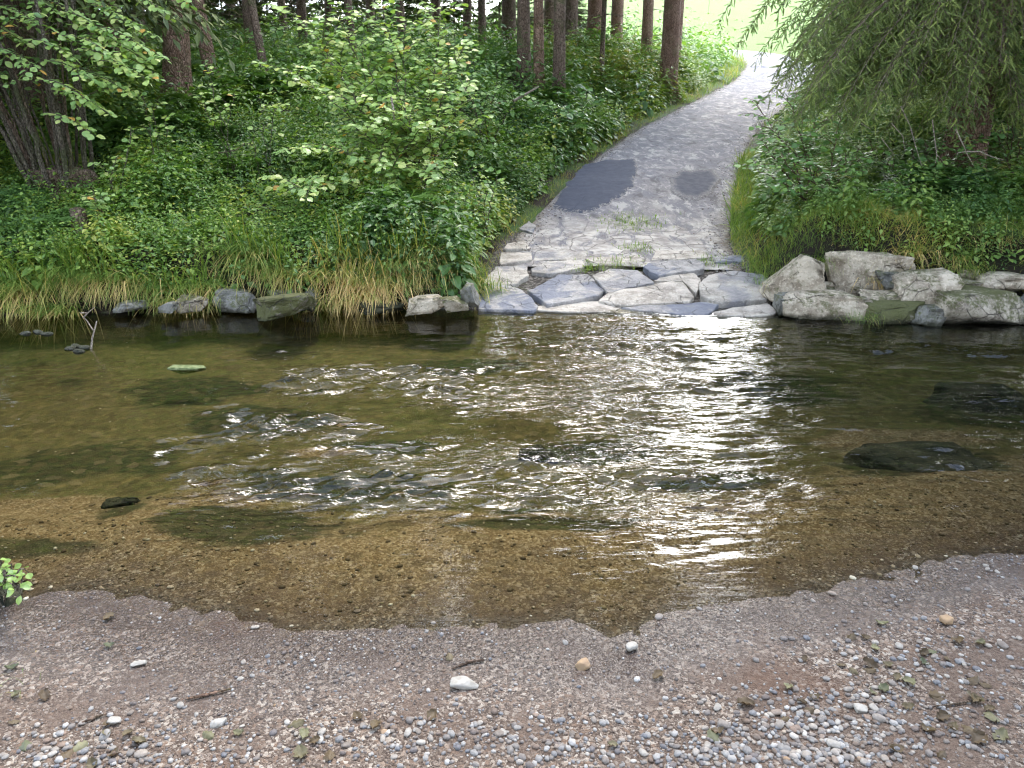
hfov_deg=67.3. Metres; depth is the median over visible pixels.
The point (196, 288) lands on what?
sedge tuft
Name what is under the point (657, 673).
fallen leaf
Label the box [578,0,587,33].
young spruce
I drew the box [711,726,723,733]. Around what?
fallen leaf
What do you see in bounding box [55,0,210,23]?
spruce
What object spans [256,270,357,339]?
sedge tuft
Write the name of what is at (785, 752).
pebble
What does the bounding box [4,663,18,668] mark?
fallen leaf
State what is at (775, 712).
pebble
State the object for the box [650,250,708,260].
stone slab
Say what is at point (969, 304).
boulder
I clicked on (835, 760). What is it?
pebble
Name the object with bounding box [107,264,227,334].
sedge tuft
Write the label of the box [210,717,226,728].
stone
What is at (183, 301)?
boulder
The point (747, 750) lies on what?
pebble
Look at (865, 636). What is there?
fallen leaf
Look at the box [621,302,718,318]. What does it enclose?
stone slab
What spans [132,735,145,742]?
fallen leaf
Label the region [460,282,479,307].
boulder
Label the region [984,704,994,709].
fallen leaf
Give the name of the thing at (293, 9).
young spruce
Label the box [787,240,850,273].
grass tuft
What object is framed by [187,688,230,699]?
twig
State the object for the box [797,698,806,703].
fallen leaf
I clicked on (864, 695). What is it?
pebble
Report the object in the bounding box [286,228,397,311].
sedge tuft
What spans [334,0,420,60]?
bush
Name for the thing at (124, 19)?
young spruce
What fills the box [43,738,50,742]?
pebble
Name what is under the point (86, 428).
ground
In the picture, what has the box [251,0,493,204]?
hazel
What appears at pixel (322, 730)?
pebble
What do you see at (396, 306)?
boulder
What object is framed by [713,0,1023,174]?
willow tree
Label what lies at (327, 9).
spruce
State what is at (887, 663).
fallen leaf
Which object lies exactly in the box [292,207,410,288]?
sedge tuft
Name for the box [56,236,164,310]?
sedge tuft
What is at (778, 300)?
boulder
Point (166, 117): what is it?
hazel shoot
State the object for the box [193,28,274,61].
bush
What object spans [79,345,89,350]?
stone
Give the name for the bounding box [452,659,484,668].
twig
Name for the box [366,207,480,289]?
sedge tuft
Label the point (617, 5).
spruce
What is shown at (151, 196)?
undergrowth
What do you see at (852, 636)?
fallen leaf
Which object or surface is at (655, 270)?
stone slab
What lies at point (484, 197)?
hazel
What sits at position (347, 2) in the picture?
spruce
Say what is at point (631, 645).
stone
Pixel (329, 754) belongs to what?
fallen leaf
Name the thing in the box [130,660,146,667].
stone
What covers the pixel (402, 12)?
spruce
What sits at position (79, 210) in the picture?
tree stump
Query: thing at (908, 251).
grass tuft
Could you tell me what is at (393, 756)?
pebble
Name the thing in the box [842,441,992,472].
boulder
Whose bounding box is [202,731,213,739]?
fallen leaf
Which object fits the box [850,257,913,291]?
grass tuft
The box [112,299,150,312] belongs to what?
boulder
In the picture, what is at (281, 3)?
spruce
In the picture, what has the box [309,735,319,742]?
fallen leaf
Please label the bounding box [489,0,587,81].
spruce
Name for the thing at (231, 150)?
fallen branch
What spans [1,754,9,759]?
pebble
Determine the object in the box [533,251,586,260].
stone slab
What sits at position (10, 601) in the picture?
stone
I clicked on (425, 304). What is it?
boulder
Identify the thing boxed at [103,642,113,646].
fallen leaf
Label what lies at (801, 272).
boulder
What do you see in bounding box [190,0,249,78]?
spruce
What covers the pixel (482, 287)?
sedge tuft
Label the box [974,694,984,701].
fallen leaf
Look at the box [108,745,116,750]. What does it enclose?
pebble
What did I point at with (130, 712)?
pebble
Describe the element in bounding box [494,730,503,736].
pebble
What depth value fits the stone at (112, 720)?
2.82 m
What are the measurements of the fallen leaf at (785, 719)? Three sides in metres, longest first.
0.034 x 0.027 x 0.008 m
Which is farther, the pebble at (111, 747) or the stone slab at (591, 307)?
the stone slab at (591, 307)
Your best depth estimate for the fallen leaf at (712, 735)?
2.77 m
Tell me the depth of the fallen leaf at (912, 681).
3.02 m
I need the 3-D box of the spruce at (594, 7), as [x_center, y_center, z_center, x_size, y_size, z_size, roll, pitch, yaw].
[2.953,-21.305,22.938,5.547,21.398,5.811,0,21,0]
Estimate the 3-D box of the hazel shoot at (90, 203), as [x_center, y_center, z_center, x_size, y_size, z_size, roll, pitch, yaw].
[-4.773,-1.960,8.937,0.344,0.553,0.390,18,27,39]
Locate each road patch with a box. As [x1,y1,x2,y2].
[552,159,638,213]
[669,169,721,200]
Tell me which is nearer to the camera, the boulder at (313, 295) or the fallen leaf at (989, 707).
the fallen leaf at (989, 707)
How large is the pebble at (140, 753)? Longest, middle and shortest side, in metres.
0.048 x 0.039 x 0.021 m
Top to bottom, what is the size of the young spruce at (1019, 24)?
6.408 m
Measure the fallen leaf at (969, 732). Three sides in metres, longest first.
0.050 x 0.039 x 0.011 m
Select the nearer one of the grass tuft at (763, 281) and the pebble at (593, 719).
the pebble at (593, 719)
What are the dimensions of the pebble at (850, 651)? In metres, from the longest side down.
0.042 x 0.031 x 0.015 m
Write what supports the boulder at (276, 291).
on the ground at (86, 428)
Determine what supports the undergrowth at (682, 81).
on the ground at (86, 428)
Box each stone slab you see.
[478,285,537,315]
[482,265,528,287]
[499,252,531,266]
[504,241,529,251]
[519,221,535,233]
[527,274,603,307]
[531,260,584,277]
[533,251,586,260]
[536,301,643,314]
[585,255,643,270]
[592,269,653,294]
[598,281,693,307]
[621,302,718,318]
[643,259,704,279]
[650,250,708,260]
[653,273,700,296]
[698,271,770,307]
[713,255,743,263]
[713,304,776,319]
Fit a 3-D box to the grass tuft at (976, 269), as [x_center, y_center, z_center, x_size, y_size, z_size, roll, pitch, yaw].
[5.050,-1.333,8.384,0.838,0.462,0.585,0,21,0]
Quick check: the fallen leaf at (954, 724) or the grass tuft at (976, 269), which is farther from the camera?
the grass tuft at (976, 269)
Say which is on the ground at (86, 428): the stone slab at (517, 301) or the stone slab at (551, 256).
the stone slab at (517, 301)
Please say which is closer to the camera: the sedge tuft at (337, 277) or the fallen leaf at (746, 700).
the fallen leaf at (746, 700)
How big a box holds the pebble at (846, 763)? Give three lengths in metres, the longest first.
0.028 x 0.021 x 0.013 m
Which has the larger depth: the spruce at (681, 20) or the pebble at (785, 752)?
the spruce at (681, 20)
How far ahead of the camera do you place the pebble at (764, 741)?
2.73 m
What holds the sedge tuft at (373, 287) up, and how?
on the ground at (86, 428)
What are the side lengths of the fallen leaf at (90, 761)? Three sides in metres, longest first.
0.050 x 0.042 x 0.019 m
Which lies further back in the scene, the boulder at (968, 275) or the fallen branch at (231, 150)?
the fallen branch at (231, 150)
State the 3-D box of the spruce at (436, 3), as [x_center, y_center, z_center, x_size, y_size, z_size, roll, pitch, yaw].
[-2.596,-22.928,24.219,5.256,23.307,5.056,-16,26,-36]
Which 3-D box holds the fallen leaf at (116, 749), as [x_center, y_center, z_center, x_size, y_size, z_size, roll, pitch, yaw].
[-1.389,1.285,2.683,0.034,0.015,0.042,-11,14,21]
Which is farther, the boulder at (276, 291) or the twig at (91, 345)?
the boulder at (276, 291)
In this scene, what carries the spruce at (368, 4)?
on the ground at (86, 428)
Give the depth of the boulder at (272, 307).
7.82 m
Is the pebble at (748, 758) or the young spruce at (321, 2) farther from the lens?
the young spruce at (321, 2)
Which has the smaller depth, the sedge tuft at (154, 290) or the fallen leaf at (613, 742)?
the fallen leaf at (613, 742)
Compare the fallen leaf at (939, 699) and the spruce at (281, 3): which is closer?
the fallen leaf at (939, 699)
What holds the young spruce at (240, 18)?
on the ground at (86, 428)
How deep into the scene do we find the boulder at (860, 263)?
8.52 m
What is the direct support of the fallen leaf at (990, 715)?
on the ground at (86, 428)
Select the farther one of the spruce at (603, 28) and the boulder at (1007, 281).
the spruce at (603, 28)
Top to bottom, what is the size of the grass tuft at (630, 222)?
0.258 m
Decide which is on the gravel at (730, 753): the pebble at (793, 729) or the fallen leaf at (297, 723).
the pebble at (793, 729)
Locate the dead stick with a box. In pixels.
[390,97,394,119]
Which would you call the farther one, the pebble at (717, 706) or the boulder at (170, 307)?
the boulder at (170, 307)
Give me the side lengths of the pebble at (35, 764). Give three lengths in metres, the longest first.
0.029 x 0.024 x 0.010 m
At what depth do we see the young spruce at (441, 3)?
40.76 m
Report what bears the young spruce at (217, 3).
on the ground at (86, 428)
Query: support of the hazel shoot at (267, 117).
on the ground at (86, 428)
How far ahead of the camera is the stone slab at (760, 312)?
8.21 m
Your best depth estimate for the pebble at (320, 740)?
2.74 m
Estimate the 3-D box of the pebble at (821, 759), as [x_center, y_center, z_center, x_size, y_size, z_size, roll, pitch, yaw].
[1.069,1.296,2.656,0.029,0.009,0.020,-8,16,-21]
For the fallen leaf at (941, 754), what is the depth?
2.67 m
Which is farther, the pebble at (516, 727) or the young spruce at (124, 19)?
the young spruce at (124, 19)
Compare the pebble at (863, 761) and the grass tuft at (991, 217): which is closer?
the pebble at (863, 761)
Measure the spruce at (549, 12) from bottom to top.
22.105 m
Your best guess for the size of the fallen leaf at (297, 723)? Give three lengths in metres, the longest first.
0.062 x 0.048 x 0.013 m
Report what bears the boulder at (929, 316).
on the ground at (86, 428)
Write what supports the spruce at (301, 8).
on the ground at (86, 428)
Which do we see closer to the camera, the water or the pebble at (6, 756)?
the pebble at (6, 756)
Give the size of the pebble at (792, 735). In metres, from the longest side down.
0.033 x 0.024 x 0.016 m
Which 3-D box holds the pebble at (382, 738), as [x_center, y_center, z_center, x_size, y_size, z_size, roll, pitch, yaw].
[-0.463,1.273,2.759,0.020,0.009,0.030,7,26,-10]
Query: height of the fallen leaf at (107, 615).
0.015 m
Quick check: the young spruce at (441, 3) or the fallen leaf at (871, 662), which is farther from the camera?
the young spruce at (441, 3)
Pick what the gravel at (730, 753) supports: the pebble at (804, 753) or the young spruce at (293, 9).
the pebble at (804, 753)
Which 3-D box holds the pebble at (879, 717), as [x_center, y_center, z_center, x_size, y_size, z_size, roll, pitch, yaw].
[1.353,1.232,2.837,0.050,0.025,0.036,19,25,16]
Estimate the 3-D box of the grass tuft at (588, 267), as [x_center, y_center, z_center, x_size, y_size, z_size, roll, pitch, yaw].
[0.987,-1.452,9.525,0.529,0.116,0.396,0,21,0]
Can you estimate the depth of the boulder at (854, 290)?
8.55 m
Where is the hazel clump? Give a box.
[0,0,196,199]
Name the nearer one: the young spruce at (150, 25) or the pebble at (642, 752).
the pebble at (642, 752)
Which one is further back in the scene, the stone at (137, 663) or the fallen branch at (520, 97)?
the fallen branch at (520, 97)
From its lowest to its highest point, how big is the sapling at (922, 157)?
0.961 m
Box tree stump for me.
[69,207,90,239]
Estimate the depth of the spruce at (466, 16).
25.61 m
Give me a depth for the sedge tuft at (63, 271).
8.23 m
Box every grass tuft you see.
[565,247,646,273]
[572,261,604,273]
[577,206,674,231]
[613,240,659,253]
[693,249,737,270]
[744,268,780,291]
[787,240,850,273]
[834,306,884,327]
[835,187,896,226]
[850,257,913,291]
[888,229,946,269]
[922,237,984,270]
[935,242,995,282]
[963,217,1023,258]
[966,202,1017,235]
[998,208,1023,240]
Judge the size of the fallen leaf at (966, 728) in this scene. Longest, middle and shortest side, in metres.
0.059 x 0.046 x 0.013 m
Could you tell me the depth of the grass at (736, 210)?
9.26 m
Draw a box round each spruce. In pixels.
[0,0,263,129]
[0,11,79,99]
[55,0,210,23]
[55,1,122,62]
[61,2,156,45]
[80,0,144,66]
[123,0,207,102]
[123,4,193,41]
[131,8,148,49]
[189,0,241,36]
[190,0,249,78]
[194,1,239,34]
[207,0,281,39]
[207,2,274,32]
[220,0,255,51]
[238,0,319,28]
[247,0,269,79]
[260,0,320,30]
[264,0,308,51]
[277,0,291,38]
[296,0,344,25]
[317,0,385,37]
[319,0,338,37]
[320,0,356,56]
[334,0,415,23]
[355,0,383,33]
[363,0,406,56]
[365,0,442,38]
[391,0,473,29]
[414,0,459,35]
[421,0,487,40]
[454,0,497,45]
[471,0,532,34]
[474,0,504,54]
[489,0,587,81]
[500,0,516,46]
[506,0,587,102]
[513,0,598,91]
[516,0,533,37]
[531,0,553,42]
[565,0,577,43]
[569,0,634,74]
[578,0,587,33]
[585,0,623,46]
[606,0,623,41]
[617,0,709,101]
[622,0,663,53]
[679,0,687,65]
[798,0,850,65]
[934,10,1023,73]
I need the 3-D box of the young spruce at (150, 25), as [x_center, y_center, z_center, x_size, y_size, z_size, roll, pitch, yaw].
[-13.630,-14.582,28.173,4.799,5.340,4.616,16,26,35]
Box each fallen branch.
[218,141,247,153]
[512,86,538,101]
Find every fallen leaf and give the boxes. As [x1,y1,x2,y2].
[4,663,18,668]
[8,720,19,723]
[11,690,20,695]
[19,740,31,751]
[38,688,50,701]
[54,748,73,760]
[73,740,87,751]
[85,756,97,767]
[103,612,114,619]
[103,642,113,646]
[108,747,118,756]
[122,729,132,735]
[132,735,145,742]
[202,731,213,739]
[233,728,243,734]
[288,718,303,727]
[293,744,307,757]
[299,727,309,738]
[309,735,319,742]
[323,748,335,760]
[352,711,362,718]
[369,718,380,728]
[427,708,436,719]
[446,653,453,660]
[608,740,617,745]
[652,669,663,679]
[707,728,720,741]
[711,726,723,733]
[737,696,754,704]
[781,716,788,721]
[784,683,792,688]
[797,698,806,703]
[803,707,814,713]
[847,633,856,640]
[849,667,857,674]
[861,634,869,638]
[862,656,878,667]
[863,667,875,673]
[871,644,879,649]
[876,619,888,623]
[878,683,888,690]
[883,661,893,665]
[889,743,904,751]
[893,672,900,679]
[901,676,915,685]
[902,702,913,709]
[919,648,928,655]
[920,656,929,664]
[921,722,935,730]
[929,690,945,698]
[933,697,949,703]
[936,709,950,720]
[937,750,947,757]
[949,721,958,729]
[951,636,964,643]
[961,724,972,731]
[966,675,979,684]
[966,690,980,701]
[966,728,976,734]
[971,729,987,743]
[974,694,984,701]
[975,638,985,643]
[979,682,991,687]
[983,710,999,721]
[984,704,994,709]
[992,727,1008,739]
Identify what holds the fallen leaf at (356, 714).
on the ground at (86, 428)
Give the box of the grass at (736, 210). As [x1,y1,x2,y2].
[4,40,1023,302]
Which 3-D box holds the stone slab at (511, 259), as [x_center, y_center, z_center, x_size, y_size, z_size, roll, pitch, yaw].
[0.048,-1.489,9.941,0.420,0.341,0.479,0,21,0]
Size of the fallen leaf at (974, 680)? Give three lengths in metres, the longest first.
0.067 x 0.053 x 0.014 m
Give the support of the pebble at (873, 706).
on the gravel at (730, 753)
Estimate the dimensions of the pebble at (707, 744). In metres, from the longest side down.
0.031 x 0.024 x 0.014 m
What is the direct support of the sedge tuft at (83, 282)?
on the ground at (86, 428)
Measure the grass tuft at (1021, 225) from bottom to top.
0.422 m
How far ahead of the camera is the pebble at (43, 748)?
2.70 m
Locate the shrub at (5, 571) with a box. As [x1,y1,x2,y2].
[0,558,32,609]
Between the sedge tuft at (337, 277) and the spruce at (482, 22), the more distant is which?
the spruce at (482, 22)
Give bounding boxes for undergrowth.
[0,30,662,303]
[52,0,743,122]
[530,27,711,108]
[742,30,1023,275]
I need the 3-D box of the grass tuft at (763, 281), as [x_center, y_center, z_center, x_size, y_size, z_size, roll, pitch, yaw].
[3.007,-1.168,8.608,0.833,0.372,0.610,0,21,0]
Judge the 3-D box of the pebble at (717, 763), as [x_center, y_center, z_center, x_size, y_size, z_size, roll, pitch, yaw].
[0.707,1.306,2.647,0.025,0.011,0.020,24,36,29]
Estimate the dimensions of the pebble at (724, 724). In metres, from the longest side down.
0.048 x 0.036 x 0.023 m
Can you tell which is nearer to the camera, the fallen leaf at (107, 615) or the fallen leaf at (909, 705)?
the fallen leaf at (909, 705)
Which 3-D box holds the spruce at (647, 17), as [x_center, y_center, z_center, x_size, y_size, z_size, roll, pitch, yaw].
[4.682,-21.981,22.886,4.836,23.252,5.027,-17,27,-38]
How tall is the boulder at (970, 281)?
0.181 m
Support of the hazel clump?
on the ground at (86, 428)
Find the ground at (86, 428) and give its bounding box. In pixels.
[0,0,1023,767]
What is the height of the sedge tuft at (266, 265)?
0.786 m
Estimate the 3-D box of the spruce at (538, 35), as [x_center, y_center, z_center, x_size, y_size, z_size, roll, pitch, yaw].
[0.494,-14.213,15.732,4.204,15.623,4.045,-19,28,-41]
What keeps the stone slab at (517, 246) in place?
on the ground at (86, 428)
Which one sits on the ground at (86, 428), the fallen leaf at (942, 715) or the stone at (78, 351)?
the fallen leaf at (942, 715)
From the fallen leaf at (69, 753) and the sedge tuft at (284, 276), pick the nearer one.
the fallen leaf at (69, 753)
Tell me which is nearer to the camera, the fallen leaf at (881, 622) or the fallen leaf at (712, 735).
the fallen leaf at (712, 735)
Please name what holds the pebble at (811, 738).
on the gravel at (730, 753)
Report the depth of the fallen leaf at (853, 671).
3.08 m
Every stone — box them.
[0,582,24,606]
[19,331,31,336]
[33,330,42,334]
[40,332,52,336]
[64,346,75,350]
[73,349,85,354]
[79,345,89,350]
[107,716,121,724]
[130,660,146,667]
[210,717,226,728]
[450,676,478,689]
[575,657,590,670]
[626,641,637,651]
[853,703,867,712]
[939,614,953,624]
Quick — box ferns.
[0,56,1023,243]
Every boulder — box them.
[101,497,140,508]
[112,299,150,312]
[158,301,177,313]
[167,365,205,373]
[176,293,208,313]
[212,286,256,312]
[252,293,316,320]
[267,289,304,295]
[303,287,318,311]
[355,300,404,314]
[405,294,443,316]
[424,274,459,293]
[439,296,468,312]
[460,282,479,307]
[516,444,557,463]
[759,254,826,301]
[772,292,787,317]
[782,289,868,324]
[824,250,915,289]
[825,281,836,286]
[841,286,862,295]
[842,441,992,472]
[858,289,900,299]
[861,296,872,302]
[864,298,924,332]
[875,270,898,289]
[891,268,964,303]
[907,304,946,328]
[923,382,1023,414]
[933,284,1023,324]
[958,268,979,279]
[961,277,983,285]
[975,271,1023,291]
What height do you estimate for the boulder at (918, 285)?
0.474 m
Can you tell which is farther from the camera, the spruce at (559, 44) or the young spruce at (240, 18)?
the young spruce at (240, 18)
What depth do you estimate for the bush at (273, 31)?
16.60 m
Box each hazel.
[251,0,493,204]
[370,14,546,153]
[439,160,508,249]
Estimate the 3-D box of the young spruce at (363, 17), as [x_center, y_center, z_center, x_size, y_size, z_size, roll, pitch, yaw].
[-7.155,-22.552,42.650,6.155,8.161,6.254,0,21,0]
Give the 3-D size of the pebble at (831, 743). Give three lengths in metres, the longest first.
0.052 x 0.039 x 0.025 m
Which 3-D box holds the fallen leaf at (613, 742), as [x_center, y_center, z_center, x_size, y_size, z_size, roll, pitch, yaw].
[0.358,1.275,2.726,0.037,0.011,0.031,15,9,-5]
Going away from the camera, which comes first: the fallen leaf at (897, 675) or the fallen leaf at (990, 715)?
the fallen leaf at (990, 715)
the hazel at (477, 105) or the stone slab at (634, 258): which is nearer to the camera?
the stone slab at (634, 258)
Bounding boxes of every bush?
[53,13,161,79]
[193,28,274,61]
[245,19,347,75]
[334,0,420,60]
[520,88,611,133]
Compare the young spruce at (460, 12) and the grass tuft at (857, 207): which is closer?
the grass tuft at (857, 207)
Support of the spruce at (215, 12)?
on the ground at (86, 428)
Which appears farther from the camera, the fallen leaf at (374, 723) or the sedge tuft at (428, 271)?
the sedge tuft at (428, 271)
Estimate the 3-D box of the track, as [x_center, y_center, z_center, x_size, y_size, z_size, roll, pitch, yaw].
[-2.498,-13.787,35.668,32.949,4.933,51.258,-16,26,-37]
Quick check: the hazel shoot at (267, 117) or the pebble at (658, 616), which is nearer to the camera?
the pebble at (658, 616)
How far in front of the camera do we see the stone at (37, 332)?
7.58 m
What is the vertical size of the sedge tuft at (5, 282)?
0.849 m
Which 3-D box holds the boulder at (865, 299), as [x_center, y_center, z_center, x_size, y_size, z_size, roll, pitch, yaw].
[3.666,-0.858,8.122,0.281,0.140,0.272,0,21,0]
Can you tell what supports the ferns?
on the ground at (86, 428)
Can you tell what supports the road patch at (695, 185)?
on the track
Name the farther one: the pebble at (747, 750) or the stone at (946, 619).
the stone at (946, 619)
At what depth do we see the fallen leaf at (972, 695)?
2.93 m
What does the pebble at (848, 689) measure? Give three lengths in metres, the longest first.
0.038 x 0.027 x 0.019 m
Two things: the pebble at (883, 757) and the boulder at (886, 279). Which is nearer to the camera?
the pebble at (883, 757)
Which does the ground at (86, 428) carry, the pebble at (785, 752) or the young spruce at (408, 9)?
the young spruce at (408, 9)
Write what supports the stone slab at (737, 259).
on the ground at (86, 428)
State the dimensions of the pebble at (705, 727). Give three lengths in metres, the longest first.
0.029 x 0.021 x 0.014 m
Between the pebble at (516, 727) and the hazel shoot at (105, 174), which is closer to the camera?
the pebble at (516, 727)
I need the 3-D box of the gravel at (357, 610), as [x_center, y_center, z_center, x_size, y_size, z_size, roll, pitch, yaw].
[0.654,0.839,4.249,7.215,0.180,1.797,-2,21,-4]
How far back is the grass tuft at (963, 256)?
8.45 m
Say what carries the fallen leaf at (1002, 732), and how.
on the ground at (86, 428)
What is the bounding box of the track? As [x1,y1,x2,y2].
[510,48,815,270]
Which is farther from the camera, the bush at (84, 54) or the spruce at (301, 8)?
the spruce at (301, 8)
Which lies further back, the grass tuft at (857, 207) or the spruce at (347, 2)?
the spruce at (347, 2)
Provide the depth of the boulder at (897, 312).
7.90 m
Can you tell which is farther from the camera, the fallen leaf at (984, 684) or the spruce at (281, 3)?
the spruce at (281, 3)
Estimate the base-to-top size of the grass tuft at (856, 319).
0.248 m
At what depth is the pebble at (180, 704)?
2.91 m
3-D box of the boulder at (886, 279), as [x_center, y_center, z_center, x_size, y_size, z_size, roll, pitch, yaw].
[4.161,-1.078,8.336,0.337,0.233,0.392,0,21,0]
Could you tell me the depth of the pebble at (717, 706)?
2.90 m
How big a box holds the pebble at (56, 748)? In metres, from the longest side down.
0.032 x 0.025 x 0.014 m
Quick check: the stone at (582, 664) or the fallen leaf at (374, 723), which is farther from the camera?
the stone at (582, 664)
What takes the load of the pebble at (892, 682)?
on the ground at (86, 428)
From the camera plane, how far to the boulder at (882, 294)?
8.13 m
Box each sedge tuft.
[0,247,71,331]
[0,250,41,325]
[0,257,106,348]
[19,225,116,307]
[28,237,139,312]
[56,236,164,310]
[90,256,209,316]
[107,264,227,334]
[144,249,259,314]
[184,203,300,285]
[215,227,313,295]
[236,238,337,306]
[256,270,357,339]
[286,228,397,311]
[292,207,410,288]
[303,248,417,340]
[326,243,446,322]
[348,221,463,298]
[348,225,452,303]
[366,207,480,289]
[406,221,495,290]
[423,250,526,315]
[453,265,527,294]
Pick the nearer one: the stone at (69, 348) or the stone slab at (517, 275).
the stone at (69, 348)
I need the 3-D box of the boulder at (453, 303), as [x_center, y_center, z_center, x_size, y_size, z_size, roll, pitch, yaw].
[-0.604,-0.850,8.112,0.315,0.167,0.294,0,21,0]
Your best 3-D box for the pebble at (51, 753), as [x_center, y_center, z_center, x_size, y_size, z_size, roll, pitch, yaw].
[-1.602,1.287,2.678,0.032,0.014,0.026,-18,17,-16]
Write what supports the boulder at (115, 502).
on the ground at (86, 428)
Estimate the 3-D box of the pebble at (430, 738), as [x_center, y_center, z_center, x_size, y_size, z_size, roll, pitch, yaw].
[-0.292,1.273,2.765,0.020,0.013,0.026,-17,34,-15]
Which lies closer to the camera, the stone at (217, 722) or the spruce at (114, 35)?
the stone at (217, 722)
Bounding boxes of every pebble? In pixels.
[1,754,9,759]
[32,761,40,767]
[41,746,51,751]
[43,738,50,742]
[47,750,56,756]
[50,746,59,750]
[57,741,66,747]
[98,729,110,740]
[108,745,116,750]
[127,709,133,715]
[133,749,147,758]
[176,701,183,707]
[316,736,323,743]
[318,727,325,734]
[341,741,351,747]
[380,735,385,741]
[387,716,393,722]
[390,754,397,759]
[404,728,411,736]
[416,739,424,744]
[428,735,433,741]
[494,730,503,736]
[513,725,520,729]
[591,716,596,722]
[639,748,647,756]
[655,613,662,619]
[701,725,708,730]
[704,741,710,747]
[713,703,720,710]
[714,761,720,766]
[717,719,730,728]
[730,743,736,749]
[743,745,751,754]
[744,755,752,761]
[760,739,769,744]
[770,709,781,715]
[775,720,783,728]
[777,744,790,750]
[780,750,789,755]
[789,726,796,732]
[789,732,798,739]
[801,750,810,757]
[809,736,815,742]
[818,757,825,761]
[826,739,840,748]
[832,756,838,764]
[843,686,852,691]
[843,761,849,766]
[846,649,854,654]
[860,758,869,765]
[861,692,869,697]
[863,714,872,720]
[869,703,878,711]
[872,713,885,722]
[873,696,881,702]
[880,754,888,760]
[888,679,896,685]
[889,726,896,731]
[895,642,902,648]
[996,640,1008,648]
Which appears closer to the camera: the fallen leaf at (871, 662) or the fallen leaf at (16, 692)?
the fallen leaf at (16, 692)
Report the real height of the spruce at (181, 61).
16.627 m
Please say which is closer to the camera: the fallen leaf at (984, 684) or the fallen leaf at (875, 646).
the fallen leaf at (984, 684)
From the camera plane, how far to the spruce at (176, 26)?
11.23 m
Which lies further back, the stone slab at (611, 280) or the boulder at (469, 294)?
the stone slab at (611, 280)
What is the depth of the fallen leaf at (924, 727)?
2.79 m
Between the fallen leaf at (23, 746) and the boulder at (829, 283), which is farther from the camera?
the boulder at (829, 283)
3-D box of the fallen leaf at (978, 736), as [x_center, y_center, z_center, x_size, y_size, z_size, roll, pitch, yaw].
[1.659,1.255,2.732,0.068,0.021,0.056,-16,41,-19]
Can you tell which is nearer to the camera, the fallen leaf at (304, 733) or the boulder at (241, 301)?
the fallen leaf at (304, 733)
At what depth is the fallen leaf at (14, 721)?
2.81 m
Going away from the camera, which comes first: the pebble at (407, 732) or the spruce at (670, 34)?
the pebble at (407, 732)
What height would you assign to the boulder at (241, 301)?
0.232 m
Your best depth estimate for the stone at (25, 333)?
7.55 m
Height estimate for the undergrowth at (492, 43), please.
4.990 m
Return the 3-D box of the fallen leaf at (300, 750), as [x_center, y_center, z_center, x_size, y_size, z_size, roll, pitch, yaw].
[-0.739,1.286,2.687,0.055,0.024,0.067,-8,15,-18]
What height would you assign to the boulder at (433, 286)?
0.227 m
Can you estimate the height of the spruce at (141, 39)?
20.696 m
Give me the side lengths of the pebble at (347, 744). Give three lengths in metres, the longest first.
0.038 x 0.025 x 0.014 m
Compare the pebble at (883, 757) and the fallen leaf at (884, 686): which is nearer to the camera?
the pebble at (883, 757)
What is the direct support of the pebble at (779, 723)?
on the ground at (86, 428)
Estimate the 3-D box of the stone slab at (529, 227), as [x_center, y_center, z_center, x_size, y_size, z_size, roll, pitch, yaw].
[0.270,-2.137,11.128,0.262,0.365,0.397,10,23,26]
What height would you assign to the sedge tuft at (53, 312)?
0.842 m
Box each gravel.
[0,553,1023,767]
[1,457,1023,631]
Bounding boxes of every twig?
[80,307,96,350]
[82,713,105,722]
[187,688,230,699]
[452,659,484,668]
[934,700,972,706]
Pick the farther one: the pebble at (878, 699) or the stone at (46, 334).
the stone at (46, 334)
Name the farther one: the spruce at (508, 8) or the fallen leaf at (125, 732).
the spruce at (508, 8)
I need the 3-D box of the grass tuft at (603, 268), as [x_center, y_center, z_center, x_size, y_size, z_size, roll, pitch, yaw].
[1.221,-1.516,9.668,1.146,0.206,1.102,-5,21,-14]
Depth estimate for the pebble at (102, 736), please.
2.76 m
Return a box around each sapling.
[726,93,889,201]
[859,121,1008,204]
[980,77,1023,176]
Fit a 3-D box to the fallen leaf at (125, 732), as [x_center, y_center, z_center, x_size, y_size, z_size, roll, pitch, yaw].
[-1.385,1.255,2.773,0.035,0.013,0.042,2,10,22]
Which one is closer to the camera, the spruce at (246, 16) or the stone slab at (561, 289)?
the stone slab at (561, 289)
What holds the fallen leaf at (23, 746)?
on the ground at (86, 428)
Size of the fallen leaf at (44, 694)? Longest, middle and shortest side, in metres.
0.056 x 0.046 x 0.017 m
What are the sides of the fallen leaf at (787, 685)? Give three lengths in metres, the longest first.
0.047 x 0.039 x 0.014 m
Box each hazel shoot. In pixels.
[80,190,117,231]
[87,127,138,219]
[132,93,184,174]
[193,63,237,180]
[242,92,289,183]
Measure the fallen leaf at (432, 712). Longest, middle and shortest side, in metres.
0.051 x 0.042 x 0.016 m
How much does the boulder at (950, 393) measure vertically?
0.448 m
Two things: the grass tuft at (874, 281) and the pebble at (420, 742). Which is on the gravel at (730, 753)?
the pebble at (420, 742)
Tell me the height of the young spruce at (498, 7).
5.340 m
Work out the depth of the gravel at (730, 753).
2.80 m
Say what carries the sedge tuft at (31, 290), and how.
on the ground at (86, 428)
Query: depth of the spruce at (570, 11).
25.44 m

